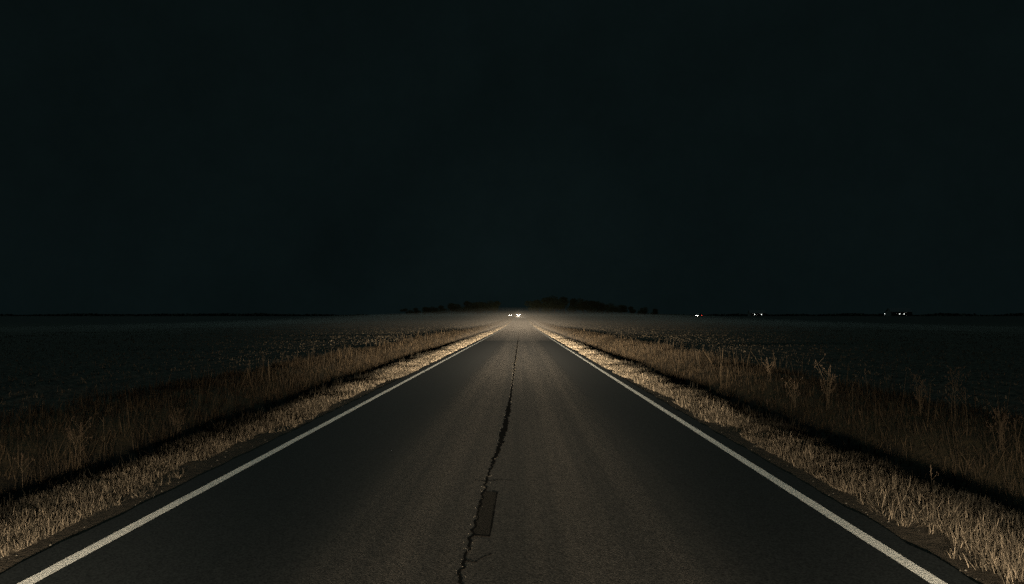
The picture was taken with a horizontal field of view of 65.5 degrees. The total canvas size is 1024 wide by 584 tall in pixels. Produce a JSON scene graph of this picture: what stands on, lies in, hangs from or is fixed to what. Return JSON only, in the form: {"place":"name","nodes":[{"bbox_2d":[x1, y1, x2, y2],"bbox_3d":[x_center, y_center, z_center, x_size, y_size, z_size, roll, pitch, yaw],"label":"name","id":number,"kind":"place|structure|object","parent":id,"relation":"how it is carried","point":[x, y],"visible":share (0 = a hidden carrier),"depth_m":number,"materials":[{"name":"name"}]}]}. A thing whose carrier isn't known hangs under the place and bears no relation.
{"place":"outdoors","nodes":[
{"label":"outdoors","id":0,"kind":"place"},
{"bbox_2d":[0,316,976,583],"bbox_3d":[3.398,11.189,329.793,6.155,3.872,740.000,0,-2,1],"label":"road","id":1,"kind":"structure","parent":0,"point":[596,476],"depth_m":6.82,"materials":[{"name":"grey asphalt"}]},
{"bbox_2d":[18,320,513,583],"bbox_3d":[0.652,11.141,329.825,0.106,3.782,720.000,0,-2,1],"label":"edge line","id":2,"kind":"object","parent":1,"relation":"on","point":[37,577],"visible":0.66,"depth_m":6.80,"materials":[{"name":"white paint"}]},
{"bbox_2d":[474,491,495,535],"bbox_3d":[-0.221,1.828,6.638,0.150,0.001,1.550,0,-2,1],"label":"asphalt patch","id":3,"kind":"object","parent":1,"relation":"on","point":[484,520],"visible":1,"depth_m":6.52,"materials":[{"name":"black asphalt"}]},
{"bbox_2d":[478,491,497,535],"bbox_3d":[-0.211,1.823,6.636,0.142,0.001,1.570,0,-2,1],"label":"patch seam","id":4,"kind":"object","parent":3,"relation":"on","point":[492,516],"visible":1,"depth_m":6.41,"materials":[{"name":"black asphalt"}]},
{"bbox_2d":[457,335,518,583],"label":"road crack","id":5,"kind":"object","parent":1,"relation":"on","point":[489,469],"visible":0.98,"depth_m":8.55,"materials":[{"name":"black asphalt"}]},
{"bbox_2d":[497,407,510,455],"bbox_3d":[-0.095,2.022,12.289,0.122,0.001,6.100,0,-2,1],"label":"tar seam","id":6,"kind":"object","parent":1,"relation":"on","point":[506,429],"visible":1,"depth_m":11.25,"materials":[{"name":"black asphalt"}]},
{"bbox_2d":[525,317,946,583],"bbox_3d":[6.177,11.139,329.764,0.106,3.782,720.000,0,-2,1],"label":"edge line","id":7,"kind":"object","parent":1,"relation":"on","point":[904,561],"visible":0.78,"depth_m":6.80,"materials":[{"name":"white paint"}]},
{"bbox_2d":[0,316,1023,583],"bbox_3d":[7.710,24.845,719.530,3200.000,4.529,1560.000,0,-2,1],"label":"ground","id":8,"kind":"structure","parent":0,"point":[120,326],"depth_m":22.12,"materials":[{"name":"soil"}]},
{"bbox_2d":[12,453,34,498],"bbox_3d":[-5.282,2.048,8.604,0.236,0.617,0.045,0,-2,1],"label":"dry weed","id":9,"kind":"object","parent":8,"relation":"on","point":[22,472],"visible":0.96,"depth_m":8.60,"materials":[{"name":"brown plant"}]},
{"bbox_2d":[66,416,91,474],"bbox_3d":[-5.420,1.935,9.921,0.329,0.795,0.118,0,-2,1],"label":"dry weed","id":10,"kind":"object","parent":8,"relation":"on","point":[80,432],"visible":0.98,"depth_m":9.93,"materials":[{"name":"brown plant"}]},
{"bbox_2d":[97,414,110,449],"bbox_3d":[-5.642,1.971,10.981,0.210,0.619,0.045,0,-2,-6],"label":"dry weed","id":11,"kind":"object","parent":8,"relation":"on","point":[101,436],"visible":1,"depth_m":10.97,"materials":[{"name":"brown plant"}]},
{"bbox_2d":[169,406,184,436],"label":"dry weed","id":12,"kind":"object","parent":8,"relation":"on","point":[175,422],"visible":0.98,"depth_m":13.23,"materials":[{"name":"brown plant"}]},
{"bbox_2d":[0,320,495,412],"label":"stubble","id":13,"kind":"object","parent":8,"relation":"on","point":[403,323],"visible":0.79,"depth_m":60.65,"materials":[{"name":"brown plant"}]},
{"bbox_2d":[0,316,511,517],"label":"bank grass","id":14,"kind":"structure","parent":8,"relation":"on","point":[410,345],"depth_m":16.14,"materials":[{"name":"brown plant"}]},
{"bbox_2d":[0,316,514,559],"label":"verge grass","id":15,"kind":"structure","parent":8,"relation":"on","point":[308,406],"depth_m":9.08,"materials":[{"name":"beige plant"}]},
{"bbox_2d":[400,308,412,314],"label":"tree","id":16,"kind":"object","parent":8,"relation":"on","point":[409,312],"visible":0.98,"depth_m":660.65,"materials":[{"name":"green plant"}]},
{"bbox_2d":[413,308,420,315],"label":"tree","id":17,"kind":"object","parent":8,"relation":"on","point":[416,311],"visible":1,"depth_m":641.23,"materials":[{"name":"green plant"}]},
{"bbox_2d":[422,307,430,315],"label":"tree","id":18,"kind":"object","parent":8,"relation":"on","point":[425,310],"visible":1,"depth_m":617.42,"materials":[{"name":"green plant"}]},
{"bbox_2d":[430,306,440,315],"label":"tree","id":19,"kind":"object","parent":8,"relation":"on","point":[435,310],"visible":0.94,"depth_m":660.68,"materials":[{"name":"green plant"}]},
{"bbox_2d":[438,305,446,315],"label":"tree","id":20,"kind":"object","parent":8,"relation":"on","point":[440,307],"visible":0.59,"depth_m":640.99,"materials":[{"name":"green plant"}]},
{"bbox_2d":[441,303,460,315],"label":"tree","id":21,"kind":"object","parent":8,"relation":"on","point":[454,307],"visible":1,"depth_m":617.10,"materials":[{"name":"green plant"}]},
{"bbox_2d":[450,305,466,315],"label":"tree","id":22,"kind":"object","parent":8,"relation":"on","point":[462,310],"visible":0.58,"depth_m":658.64,"materials":[{"name":"green plant"}]},
{"bbox_2d":[463,301,471,315],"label":"tree","id":23,"kind":"object","parent":8,"relation":"on","point":[466,304],"visible":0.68,"depth_m":640.26,"materials":[{"name":"green plant"}]},
{"bbox_2d":[468,302,486,315],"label":"tree","id":24,"kind":"object","parent":8,"relation":"on","point":[476,307],"visible":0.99,"depth_m":615.89,"materials":[{"name":"green plant"}]},
{"bbox_2d":[0,377,967,575],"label":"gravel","id":25,"kind":"structure","parent":8,"relation":"on","point":[482,506],"depth_m":6.72,"materials":[{"name":"grey gravel"}]},
{"bbox_2d":[478,301,492,315],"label":"tree","id":26,"kind":"object","parent":8,"relation":"on","point":[486,309],"visible":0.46,"depth_m":660.08,"materials":[{"name":"green plant"}]},
{"bbox_2d":[488,301,500,315],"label":"tree","id":27,"kind":"object","parent":8,"relation":"on","point":[495,307],"visible":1,"depth_m":637.88,"materials":[{"name":"green plant"}]},
{"bbox_2d":[0,312,1023,315],"bbox_3d":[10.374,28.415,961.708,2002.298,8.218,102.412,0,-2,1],"label":"distant wood","id":28,"kind":"object","parent":8,"relation":"on","point":[645,314],"visible":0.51,"depth_m":945.07,"materials":[{"name":"black plant"}]},
{"bbox_2d":[524,299,546,315],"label":"tree","id":29,"kind":"object","parent":8,"relation":"on","point":[534,305],"visible":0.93,"depth_m":636.55,"materials":[{"name":"green plant"}]},
{"bbox_2d":[541,296,567,315],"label":"tree","id":30,"kind":"object","parent":8,"relation":"on","point":[552,303],"visible":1,"depth_m":614.86,"materials":[{"name":"green plant"}]},
{"bbox_2d":[557,296,576,315],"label":"tree","id":31,"kind":"object","parent":8,"relation":"on","point":[567,300],"visible":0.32,"depth_m":639.50,"materials":[{"name":"green plant"}]},
{"bbox_2d":[567,298,576,315],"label":"tree","id":32,"kind":"object","parent":8,"relation":"on","point":[572,302],"visible":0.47,"depth_m":658.45,"materials":[{"name":"green plant"}]},
{"bbox_2d":[575,298,593,315],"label":"tree","id":33,"kind":"object","parent":8,"relation":"on","point":[584,305],"visible":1,"depth_m":615.43,"materials":[{"name":"green plant"}]},
{"bbox_2d":[589,300,601,315],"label":"tree","id":34,"kind":"object","parent":8,"relation":"on","point":[596,305],"visible":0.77,"depth_m":638.04,"materials":[{"name":"green plant"}]},
{"bbox_2d":[597,302,607,315],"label":"tree","id":35,"kind":"object","parent":8,"relation":"on","point":[602,308],"visible":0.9,"depth_m":659.07,"materials":[{"name":"green plant"}]},
{"bbox_2d":[604,303,620,315],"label":"tree","id":36,"kind":"object","parent":8,"relation":"on","point":[610,309],"visible":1,"depth_m":615.27,"materials":[{"name":"green plant"}]},
{"bbox_2d":[616,305,627,315],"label":"tree","id":37,"kind":"object","parent":8,"relation":"on","point":[624,308],"visible":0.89,"depth_m":638.75,"materials":[{"name":"green plant"}]},
{"bbox_2d":[628,306,635,315],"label":"tree","id":38,"kind":"object","parent":8,"relation":"on","point":[631,309],"visible":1,"depth_m":659.26,"materials":[{"name":"green plant"}]},
{"bbox_2d":[637,307,648,315],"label":"tree","id":39,"kind":"object","parent":8,"relation":"on","point":[642,310],"visible":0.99,"depth_m":615.73,"materials":[{"name":"green plant"}]},
{"bbox_2d":[748,310,765,315],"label":"farmhouse","id":40,"kind":"object","parent":8,"relation":"on","point":[756,312],"visible":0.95,"depth_m":693.98,"materials":[{"name":"green wood"}]},
{"bbox_2d":[762,361,774,375],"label":"dry weed","id":41,"kind":"object","parent":8,"relation":"on","point":[767,367],"visible":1,"depth_m":20.25,"materials":[{"name":"brown plant"}]},
{"bbox_2d":[526,316,1023,583],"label":"verge grass","id":42,"kind":"structure","parent":8,"relation":"on","point":[853,476],"depth_m":7.74,"materials":[{"name":"beige plant"}]},
{"bbox_2d":[529,316,1023,527],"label":"bank grass","id":43,"kind":"structure","parent":8,"relation":"on","point":[624,348],"depth_m":15.48,"materials":[{"name":"brown plant"}]},
{"bbox_2d":[542,320,1023,418],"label":"stubble","id":44,"kind":"object","parent":8,"relation":"on","point":[765,327],"visible":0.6,"depth_m":61.04,"materials":[{"name":"brown plant"}]},
{"bbox_2d":[785,377,802,411],"bbox_3d":[5.582,2.049,15.814,0.415,0.727,0.094,0,-2,1],"label":"dry weed","id":45,"kind":"object","parent":8,"relation":"on","point":[794,393],"visible":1,"depth_m":15.82,"materials":[{"name":"brown plant"}]},
{"bbox_2d":[814,353,835,405],"bbox_3d":[5.946,1.699,15.037,0.430,1.080,0.158,0,-2,1],"label":"dry weed","id":46,"kind":"object","parent":8,"relation":"on","point":[829,392],"visible":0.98,"depth_m":15.04,"materials":[{"name":"brown plant"}]},
{"bbox_2d":[885,308,911,315],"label":"barn","id":47,"kind":"structure","parent":8,"relation":"on","point":[898,311],"depth_m":691.02,"materials":[{"name":"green wood"}]},
{"bbox_2d":[909,369,926,415],"bbox_3d":[6.712,1.662,13.131,0.301,0.798,0.090,0,-2,1],"label":"dry weed","id":48,"kind":"object","parent":8,"relation":"on","point":[919,402],"visible":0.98,"depth_m":13.13,"materials":[{"name":"brown plant"}]},
{"bbox_2d":[944,365,965,422],"bbox_3d":[6.766,1.568,12.138,0.325,0.902,0.071,0,-2,1],"label":"dry weed","id":49,"kind":"object","parent":8,"relation":"on","point":[955,388],"visible":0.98,"depth_m":12.14,"materials":[{"name":"brown plant"}]},
{"bbox_2d":[985,402,1008,453],"bbox_3d":[6.016,1.687,9.828,0.313,0.657,0.131,0,-2,1],"label":"dry weed","id":50,"kind":"object","parent":8,"relation":"on","point":[999,422],"visible":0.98,"depth_m":9.84,"materials":[{"name":"brown plant"}]},
{"bbox_2d":[0,0,1023,316],"label":"sky","id":51,"kind":"structure","parent":0,"point":[338,157],"materials":[{"name":"black"}]}
]}

